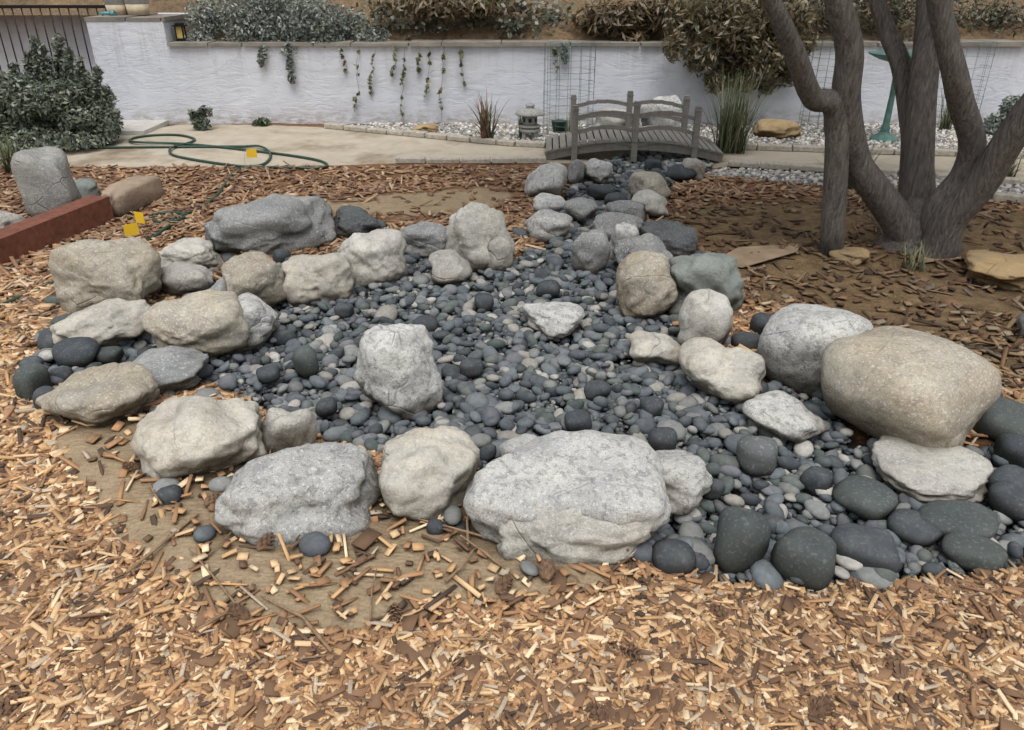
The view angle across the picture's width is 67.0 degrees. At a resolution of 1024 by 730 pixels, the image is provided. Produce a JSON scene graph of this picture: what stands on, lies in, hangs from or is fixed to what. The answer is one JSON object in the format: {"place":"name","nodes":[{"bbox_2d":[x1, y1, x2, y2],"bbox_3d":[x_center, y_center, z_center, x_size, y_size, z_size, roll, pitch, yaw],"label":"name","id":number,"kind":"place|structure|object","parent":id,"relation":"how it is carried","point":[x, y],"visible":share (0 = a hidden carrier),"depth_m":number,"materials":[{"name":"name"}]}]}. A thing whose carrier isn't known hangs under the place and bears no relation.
{"place":"outdoors","nodes":[
{"label":"outdoors","id":0,"kind":"place"},
{"bbox_2d":[0,123,1023,641],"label":"ground","id":1,"kind":"structure","parent":0,"point":[336,149],"depth_m":4.46,"materials":[{"name":"soil"}]},
{"bbox_2d":[13,362,51,400],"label":"rock","id":2,"kind":"object","parent":1,"relation":"on","point":[29,378],"visible":0.65,"depth_m":3.18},
{"bbox_2d":[0,195,113,263],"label":"beam","id":3,"kind":"structure","parent":1,"relation":"on","point":[35,233],"depth_m":5.05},
{"bbox_2d":[0,33,123,151],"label":"bush","id":4,"kind":"object","parent":1,"relation":"on","point":[75,110],"depth_m":7.65,"materials":[{"name":"plant"}]},
{"bbox_2d":[35,361,159,426],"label":"rock","id":5,"kind":"object","parent":1,"relation":"on","point":[104,394],"visible":0.82,"depth_m":2.94,"materials":[{"name":"stone"}]},
{"bbox_2d":[101,175,165,216],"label":"rock","id":6,"kind":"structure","parent":1,"relation":"on","point":[136,193],"depth_m":5.76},
{"bbox_2d":[113,120,168,134],"bbox_3d":[-4.818,-3.140,9.643,1.600,0.050,2.700,0,27,0],"label":"pad","id":7,"kind":"object","parent":1,"relation":"on","point":[137,127],"visible":0.08,"depth_m":8.73,"materials":[{"name":"concrete"}]},
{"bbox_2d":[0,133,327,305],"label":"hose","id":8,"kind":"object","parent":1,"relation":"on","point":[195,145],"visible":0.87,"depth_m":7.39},
{"bbox_2d":[156,484,182,504],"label":"rock","id":9,"kind":"object","parent":1,"relation":"on","point":[166,495],"visible":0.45,"depth_m":2.51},
{"bbox_2d":[160,261,214,295],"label":"rock","id":10,"kind":"object","parent":1,"relation":"on","point":[180,278],"visible":0.84,"depth_m":4.24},
{"bbox_2d":[160,237,224,267],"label":"rock","id":11,"kind":"object","parent":1,"relation":"on","point":[197,251],"visible":0.79,"depth_m":4.59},
{"bbox_2d":[130,395,267,478],"bbox_3d":[-1.120,0.260,2.773,0.448,0.317,0.460,-9,28,-18],"label":"rock","id":12,"kind":"object","parent":1,"relation":"on","point":[178,437],"visible":0.81,"depth_m":2.62,"materials":[{"name":"stone"}]},
{"bbox_2d":[187,105,212,129],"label":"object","id":13,"kind":"object","parent":1,"relation":"on","point":[198,119],"visible":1,"depth_m":8.64,"materials":[{"name":"green plant"}]},
{"bbox_2d":[203,193,336,254],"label":"rock","id":14,"kind":"object","parent":1,"relation":"on","point":[269,224],"visible":0.89,"depth_m":4.77,"materials":[{"name":"stone"}]},
{"bbox_2d":[261,407,317,453],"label":"rock","id":15,"kind":"object","parent":1,"relation":"on","point":[281,429],"visible":0.78,"depth_m":2.80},
{"bbox_2d":[214,442,381,546],"bbox_3d":[-0.686,0.409,2.480,0.521,0.319,0.421,0,27,0],"label":"rock","id":16,"kind":"object","parent":1,"relation":"on","point":[289,495],"visible":0.91,"depth_m":2.36,"materials":[{"name":"stone"}]},
{"bbox_2d":[280,253,355,306],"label":"rock","id":17,"kind":"object","parent":1,"relation":"on","point":[308,279],"visible":0.94,"depth_m":4.14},
{"bbox_2d":[333,205,383,238],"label":"rock","id":18,"kind":"object","parent":1,"relation":"on","point":[350,221],"visible":0.69,"depth_m":5.14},
{"bbox_2d":[353,323,443,420],"bbox_3d":[-0.453,0.023,3.145,0.349,0.403,0.234,-13,30,-24],"label":"rock","id":19,"kind":"object","parent":1,"relation":"on","point":[397,372],"visible":0.98,"depth_m":3.06,"materials":[{"name":"stone"}]},
{"bbox_2d":[401,221,446,258],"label":"rock","id":20,"kind":"object","parent":1,"relation":"on","point":[424,239],"visible":0.56,"depth_m":4.76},
{"bbox_2d":[378,425,479,521],"bbox_3d":[-0.267,0.375,2.565,0.338,0.266,0.337,0,27,0],"label":"rock","id":21,"kind":"object","parent":1,"relation":"on","point":[428,474],"visible":0.87,"depth_m":2.46,"materials":[{"name":"stone"}]},
{"bbox_2d":[324,122,545,147],"bbox_3d":[-0.900,-2.472,8.306,2.704,0.059,0.171,11,29,21],"label":"concrete curb","id":22,"kind":"object","parent":1,"relation":"on","point":[442,136],"visible":0.99,"depth_m":8.22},
{"bbox_2d":[396,156,545,163],"bbox_3d":[-0.382,-1.914,7.212,1.396,0.058,0.100,0,27,0],"label":"concrete curb","id":23,"kind":"object","parent":1,"relation":"on","point":[472,160],"visible":1,"depth_m":7.17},
{"bbox_2d":[445,202,514,274],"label":"rock","id":24,"kind":"object","parent":1,"relation":"on","point":[473,229],"visible":0.73,"depth_m":4.58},
{"bbox_2d":[462,85,508,137],"bbox_3d":[-0.310,-2.574,7.952,0.650,0.566,0.684,17,32,31],"label":"flax","id":25,"kind":"object","parent":1,"relation":"on","point":[485,121],"visible":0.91,"depth_m":7.96,"materials":[{"name":"brown plant"}]},
{"bbox_2d":[0,242,1016,729],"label":"sticks","id":26,"kind":"object","parent":1,"relation":"on","point":[322,640],"visible":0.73,"depth_m":2.05,"materials":[{"name":"wood"}]},
{"bbox_2d":[0,161,1023,729],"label":"chips","id":27,"kind":"object","parent":1,"relation":"on","point":[700,667],"visible":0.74,"depth_m":2.09,"materials":[{"name":"wood"}]},
{"bbox_2d":[10,146,80,216],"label":"boulder","id":28,"kind":"object","parent":27,"relation":"on","point":[44,180],"visible":0.71,"depth_m":5.41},
{"bbox_2d":[47,237,161,312],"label":"rock","id":29,"kind":"object","parent":27,"relation":"on","point":[85,273],"visible":0.85,"depth_m":3.97,"materials":[{"name":"stone"}]},
{"bbox_2d":[133,346,208,393],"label":"rock","id":30,"kind":"object","parent":27,"relation":"on","point":[175,368],"visible":0.64,"depth_m":3.25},
{"bbox_2d":[808,694,834,719],"bbox_3d":[0.740,0.827,1.859,0.080,0.054,0.054,-39,34,-14],"label":"cone","id":31,"kind":"object","parent":27,"relation":"on","point":[824,705],"visible":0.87,"depth_m":1.85,"materials":[{"name":"brown wood"}]},
{"bbox_2d":[820,326,1001,447],"bbox_3d":[1.519,0.099,2.997,0.534,0.402,0.564,-17,32,-31],"label":"rock","id":32,"kind":"object","parent":27,"relation":"on","point":[920,388],"visible":0.86,"depth_m":2.81,"materials":[{"name":"stone"}]},
{"bbox_2d":[33,220,994,588],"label":"skirt cobbles","id":33,"kind":"object","parent":1,"relation":"on","point":[311,544],"visible":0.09,"depth_m":2.34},
{"bbox_2d":[19,137,1023,589],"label":"pebbles","id":34,"kind":"object","parent":1,"relation":"on","point":[552,359],"visible":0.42,"depth_m":3.39,"materials":[{"name":"stone"}]},
{"bbox_2d":[51,337,99,367],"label":"rock","id":35,"kind":"object","parent":34,"relation":"on","point":[79,352],"visible":0.81,"depth_m":3.45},
{"bbox_2d":[50,298,150,347],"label":"rock","id":36,"kind":"object","parent":34,"relation":"on","point":[109,322],"visible":0.76,"depth_m":3.65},
{"bbox_2d":[95,346,123,364],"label":"rock","id":37,"kind":"object","parent":34,"relation":"on","point":[107,354],"visible":0.89,"depth_m":3.52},
{"bbox_2d":[141,289,249,356],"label":"rock","id":38,"kind":"object","parent":34,"relation":"on","point":[211,322],"visible":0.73,"depth_m":3.50,"materials":[{"name":"stone"}]},
{"bbox_2d":[225,292,278,354],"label":"rock","id":39,"kind":"object","parent":34,"relation":"on","point":[260,316],"visible":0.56,"depth_m":3.67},
{"bbox_2d":[222,251,286,306],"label":"rock","id":40,"kind":"object","parent":34,"relation":"on","point":[260,275],"visible":0.65,"depth_m":4.05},
{"bbox_2d":[292,345,318,377],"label":"rock","id":41,"kind":"object","parent":34,"relation":"on","point":[305,361],"visible":0.99,"depth_m":3.41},
{"bbox_2d":[337,229,407,286],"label":"rock","id":42,"kind":"object","parent":34,"relation":"on","point":[375,256],"visible":0.76,"depth_m":4.37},
{"bbox_2d":[428,249,471,285],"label":"rock","id":43,"kind":"object","parent":34,"relation":"on","point":[451,266],"visible":0.95,"depth_m":4.41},
{"bbox_2d":[459,357,482,378],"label":"rock","id":44,"kind":"object","parent":34,"relation":"on","point":[469,367],"visible":0.98,"depth_m":3.40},
{"bbox_2d":[486,236,512,270],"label":"rock","id":45,"kind":"object","parent":34,"relation":"on","point":[500,251],"visible":0.96,"depth_m":4.58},
{"bbox_2d":[499,433,537,455],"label":"rock","id":46,"kind":"object","parent":34,"relation":"on","point":[509,446],"visible":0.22,"depth_m":2.79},
{"bbox_2d":[522,301,584,338],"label":"rock","id":47,"kind":"object","parent":34,"relation":"on","point":[555,319],"visible":1,"depth_m":3.81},
{"bbox_2d":[567,159,584,184],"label":"rock","id":48,"kind":"object","parent":34,"relation":"on","point":[575,171],"visible":0.86,"depth_m":6.47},
{"bbox_2d":[564,409,591,431],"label":"rock","id":49,"kind":"object","parent":34,"relation":"on","point":[578,420],"visible":0.91,"depth_m":3.01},
{"bbox_2d":[564,197,598,222],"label":"rock","id":50,"kind":"object","parent":34,"relation":"on","point":[582,209],"visible":0.98,"depth_m":5.48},
{"bbox_2d":[571,229,609,274],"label":"rock","id":51,"kind":"object","parent":34,"relation":"on","point":[590,250],"visible":0.94,"depth_m":4.55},
{"bbox_2d":[584,380,610,400],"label":"rock","id":52,"kind":"object","parent":34,"relation":"on","point":[593,389],"visible":0.81,"depth_m":3.23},
{"bbox_2d":[584,158,612,183],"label":"rock","id":53,"kind":"object","parent":34,"relation":"on","point":[598,171],"visible":0.98,"depth_m":6.48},
{"bbox_2d":[609,222,638,264],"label":"rock","id":54,"kind":"object","parent":34,"relation":"on","point":[622,230],"visible":0.45,"depth_m":4.70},
{"bbox_2d":[615,250,677,318],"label":"rock","id":55,"kind":"object","parent":34,"relation":"on","point":[645,286],"visible":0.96,"depth_m":3.90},
{"bbox_2d":[640,396,663,417],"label":"rock","id":56,"kind":"object","parent":34,"relation":"on","point":[653,406],"visible":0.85,"depth_m":3.10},
{"bbox_2d":[629,330,679,364],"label":"rock","id":57,"kind":"object","parent":34,"relation":"on","point":[658,348],"visible":0.96,"depth_m":3.50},
{"bbox_2d":[647,427,677,450],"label":"rock","id":58,"kind":"object","parent":34,"relation":"on","point":[661,438],"visible":0.8,"depth_m":2.86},
{"bbox_2d":[656,450,712,515],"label":"rock","id":59,"kind":"object","parent":34,"relation":"on","point":[687,476],"visible":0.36,"depth_m":2.54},
{"bbox_2d":[678,337,765,403],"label":"rock","id":60,"kind":"object","parent":34,"relation":"on","point":[711,367],"visible":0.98,"depth_m":3.21,"materials":[{"name":"stone"}]},
{"bbox_2d":[713,505,770,573],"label":"rock","id":61,"kind":"object","parent":34,"relation":"on","point":[742,540],"visible":0.98,"depth_m":2.28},
{"bbox_2d":[736,435,777,476],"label":"rock","id":62,"kind":"object","parent":34,"relation":"on","point":[757,456],"visible":1,"depth_m":2.74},
{"bbox_2d":[742,390,826,442],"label":"rock","id":63,"kind":"object","parent":34,"relation":"on","point":[784,415],"visible":1,"depth_m":2.98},
{"bbox_2d":[771,526,836,591],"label":"rock","id":64,"kind":"object","parent":34,"relation":"on","point":[806,555],"visible":0.97,"depth_m":2.24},
{"bbox_2d":[799,466,832,496],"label":"rock","id":65,"kind":"object","parent":34,"relation":"on","point":[812,478],"visible":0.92,"depth_m":2.65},
{"bbox_2d":[832,475,898,519],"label":"rock","id":66,"kind":"object","parent":34,"relation":"on","point":[865,498],"visible":0.98,"depth_m":2.54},
{"bbox_2d":[831,523,902,572],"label":"rock","id":67,"kind":"object","parent":34,"relation":"on","point":[869,546],"visible":0.81,"depth_m":2.32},
{"bbox_2d":[886,508,942,546],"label":"rock","id":68,"kind":"object","parent":34,"relation":"on","point":[910,526],"visible":0.88,"depth_m":2.42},
{"bbox_2d":[871,434,994,502],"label":"rock","id":69,"kind":"object","parent":34,"relation":"on","point":[921,473],"visible":0.84,"depth_m":2.65,"materials":[{"name":"stone"}]},
{"bbox_2d":[940,532,1008,572],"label":"rock","id":70,"kind":"object","parent":34,"relation":"on","point":[969,552],"visible":0.91,"depth_m":2.32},
{"bbox_2d":[986,464,1023,497],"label":"rock","id":71,"kind":"object","parent":34,"relation":"on","point":[1011,473],"visible":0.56,"depth_m":2.60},
{"bbox_2d":[987,481,1023,520],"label":"rock","id":72,"kind":"object","parent":34,"relation":"on","point":[1006,498],"visible":0.94,"depth_m":2.54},
{"bbox_2d":[991,434,1023,467],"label":"rock","id":73,"kind":"object","parent":34,"relation":"on","point":[1009,448],"visible":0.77,"depth_m":2.78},
{"bbox_2d":[515,103,544,139],"bbox_3d":[0.190,-2.581,8.189,0.320,0.364,0.320,0,27,0],"label":"stone lantern","id":74,"kind":"object","parent":1,"relation":"on","point":[529,113],"visible":0.99,"depth_m":8.12,"materials":[{"name":"grey stone"}]},
{"bbox_2d":[524,162,567,196],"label":"rock","id":75,"kind":"object","parent":1,"relation":"on","point":[551,178],"visible":0.76,"depth_m":5.95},
{"bbox_2d":[525,209,572,242],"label":"rock","id":76,"kind":"object","parent":1,"relation":"on","point":[544,225],"visible":0.94,"depth_m":5.12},
{"bbox_2d":[533,193,565,211],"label":"rock","id":77,"kind":"object","parent":1,"relation":"on","point":[541,201],"visible":0.73,"depth_m":5.65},
{"bbox_2d":[463,430,670,543],"bbox_3d":[0.170,0.397,2.509,0.650,0.303,0.517,0,27,0],"label":"rock","id":78,"kind":"object","parent":1,"relation":"on","point":[618,479],"visible":0.83,"depth_m":2.35,"materials":[{"name":"stone"}]},
{"bbox_2d":[543,41,596,134],"bbox_3d":[0.611,-2.973,8.336,0.559,0.928,0.556,0,27,0],"label":"trellis","id":79,"kind":"object","parent":1,"relation":"on","point":[544,83],"visible":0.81,"depth_m":8.28,"materials":[{"name":"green metal"}]},
{"bbox_2d":[496,506,651,564],"bbox_3d":[0.190,0.496,2.369,0.503,0.231,0.251,0,27,0],"label":"rock","id":80,"kind":"object","parent":1,"relation":"on","point":[557,535],"visible":0.62,"depth_m":2.27,"materials":[{"name":"stone"}]},
{"bbox_2d":[593,212,643,241],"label":"rock","id":81,"kind":"object","parent":1,"relation":"on","point":[607,222],"visible":0.38,"depth_m":4.94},
{"bbox_2d":[604,200,645,221],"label":"rock","id":82,"kind":"object","parent":1,"relation":"on","point":[632,207],"visible":0.62,"depth_m":5.48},
{"bbox_2d":[544,91,723,161],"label":"bridge","id":83,"kind":"structure","parent":1,"relation":"on","point":[683,139],"depth_m":7.26,"materials":[{"name":"grey wood"}]},
{"bbox_2d":[613,233,672,263],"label":"rock","id":84,"kind":"object","parent":1,"relation":"on","point":[625,247],"visible":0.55,"depth_m":4.57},
{"bbox_2d":[628,171,670,198],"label":"rock","id":85,"kind":"object","parent":1,"relation":"on","point":[652,181],"visible":0.8,"depth_m":6.04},
{"bbox_2d":[631,189,668,216],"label":"rock","id":86,"kind":"object","parent":1,"relation":"on","point":[654,203],"visible":0.78,"depth_m":5.50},
{"bbox_2d":[640,95,681,126],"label":"rock","id":87,"kind":"object","parent":1,"relation":"on","point":[650,121],"visible":0.47,"depth_m":8.48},
{"bbox_2d":[639,219,697,256],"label":"rock","id":88,"kind":"object","parent":1,"relation":"on","point":[677,238],"visible":0.62,"depth_m":4.81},
{"bbox_2d":[652,539,695,574],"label":"rock","id":89,"kind":"object","parent":1,"relation":"on","point":[671,556],"visible":0.95,"depth_m":2.28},
{"bbox_2d":[665,164,696,181],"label":"rock","id":90,"kind":"object","parent":1,"relation":"on","point":[678,172],"visible":0.82,"depth_m":6.57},
{"bbox_2d":[351,121,1023,193],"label":"gravel","id":91,"kind":"structure","parent":1,"relation":"on","point":[807,139],"depth_m":8.24,"materials":[{"name":"gravel"}]},
{"bbox_2d":[868,50,911,142],"bbox_3d":[3.933,-2.768,8.010,0.630,0.860,0.630,0,27,0],"label":"bird bath","id":92,"kind":"object","parent":91,"relation":"on","point":[883,134],"visible":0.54,"depth_m":8.07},
{"bbox_2d":[677,288,732,345],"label":"rock","id":93,"kind":"object","parent":1,"relation":"on","point":[708,312],"visible":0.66,"depth_m":3.55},
{"bbox_2d":[668,252,743,314],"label":"rock","id":94,"kind":"object","parent":1,"relation":"on","point":[718,272],"visible":0.6,"depth_m":3.90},
{"bbox_2d":[680,64,778,153],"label":"grass","id":95,"kind":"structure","parent":1,"relation":"on","point":[727,141],"depth_m":7.50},
{"bbox_2d":[731,332,759,349],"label":"rock","id":96,"kind":"object","parent":1,"relation":"on","point":[750,340],"visible":0.66,"depth_m":3.64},
{"bbox_2d":[726,244,798,267],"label":"rock","id":97,"kind":"object","parent":1,"relation":"on","point":[747,258],"visible":0.71,"depth_m":4.84,"materials":[{"name":"stone"}]},
{"bbox_2d":[753,118,801,138],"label":"rock","id":98,"kind":"object","parent":1,"relation":"on","point":[777,128],"visible":0.9,"depth_m":8.21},
{"bbox_2d":[757,303,873,394],"bbox_3d":[1.334,-0.077,3.384,0.468,0.365,0.439,20,33,34],"label":"rock","id":99,"kind":"object","parent":1,"relation":"on","point":[795,341],"visible":0.56,"depth_m":3.25,"materials":[{"name":"stone"}]},
{"bbox_2d":[829,247,870,265],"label":"rock","id":100,"kind":"object","parent":1,"relation":"on","point":[860,255],"visible":0.94,"depth_m":4.72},
{"bbox_2d":[728,160,1020,184],"bbox_3d":[3.373,-1.676,6.745,2.889,0.058,0.119,8,28,15],"label":"concrete curb","id":101,"kind":"object","parent":1,"relation":"on","point":[799,166],"visible":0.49,"depth_m":6.94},
{"bbox_2d":[743,143,1021,158],"bbox_3d":[3.777,-2.089,7.554,3.398,0.060,0.113,4,27,8],"label":"concrete curb","id":102,"kind":"object","parent":1,"relation":"on","point":[816,148],"visible":0.52,"depth_m":7.63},
{"bbox_2d":[760,0,1023,262],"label":"tree trunks","id":103,"kind":"object","parent":1,"relation":"on","point":[961,194],"visible":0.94,"depth_m":4.55,"materials":[{"name":"wood"}]},
{"bbox_2d":[875,197,962,256],"bbox_3d":[2.644,-0.890,4.974,0.600,0.370,0.468,0,27,0],"label":"tree trunk","id":104,"kind":"object","parent":103,"relation":"attached to","point":[916,205],"visible":0.26,"depth_m":4.87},
{"bbox_2d":[918,500,998,542],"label":"rock","id":105,"kind":"object","parent":1,"relation":"on","point":[944,517],"visible":0.57,"depth_m":2.42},
{"bbox_2d":[964,250,1023,290],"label":"rock","id":106,"kind":"object","parent":1,"relation":"on","point":[1000,270],"visible":0.95,"depth_m":4.39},
{"bbox_2d":[973,397,1023,440],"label":"rock","id":107,"kind":"object","parent":1,"relation":"on","point":[1001,415],"visible":0.52,"depth_m":2.96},
{"bbox_2d":[983,95,1020,134],"bbox_3d":[5.475,-2.670,8.322,0.586,0.409,0.604,-13,30,-23],"label":"shrub","id":108,"kind":"object","parent":1,"relation":"on","point":[993,124],"visible":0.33,"depth_m":8.38,"materials":[{"name":"green plant"}]},
{"bbox_2d":[0,0,1023,43],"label":"hillside","id":109,"kind":"structure","parent":0,"point":[488,30],"depth_m":9.11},
{"bbox_2d":[356,0,599,39],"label":"shrub","id":110,"kind":"object","parent":109,"relation":"on","point":[511,22],"depth_m":8.96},
{"bbox_2d":[361,0,675,41],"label":"dry scrub","id":111,"kind":"object","parent":109,"relation":"on","point":[619,17],"visible":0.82,"depth_m":8.79,"materials":[{"name":"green plant"}]},
{"bbox_2d":[661,0,820,97],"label":"shrub","id":112,"kind":"object","parent":109,"relation":"on","point":[739,19],"depth_m":8.40,"materials":[{"name":"plant"}]},
{"bbox_2d":[701,0,1023,41],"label":"olive shrubs","id":113,"kind":"object","parent":109,"relation":"on","point":[998,16],"visible":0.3,"depth_m":8.94,"materials":[{"name":"green plant"}]},
{"label":"ground apron","id":114,"kind":"structure","parent":0,"visible":0},
{"bbox_2d":[0,13,1023,124],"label":"wall","id":115,"kind":"structure","parent":114,"relation":"on","point":[149,74],"depth_m":8.87,"materials":[{"name":"paint"}]},
{"bbox_2d":[0,5,106,76],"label":"metal fence","id":116,"kind":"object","parent":115,"relation":"attached to","point":[51,6],"depth_m":9.52,"materials":[{"name":"black metal"}]},
{"bbox_2d":[183,0,391,55],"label":"silver shrub","id":117,"kind":"object","parent":115,"relation":"on","point":[297,8],"visible":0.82,"depth_m":8.78,"materials":[{"name":"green plant"}]},
{"bbox_2d":[84,13,1023,46],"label":"wall cap","id":118,"kind":"object","parent":115,"relation":"on","point":[170,17],"visible":0.71,"depth_m":8.65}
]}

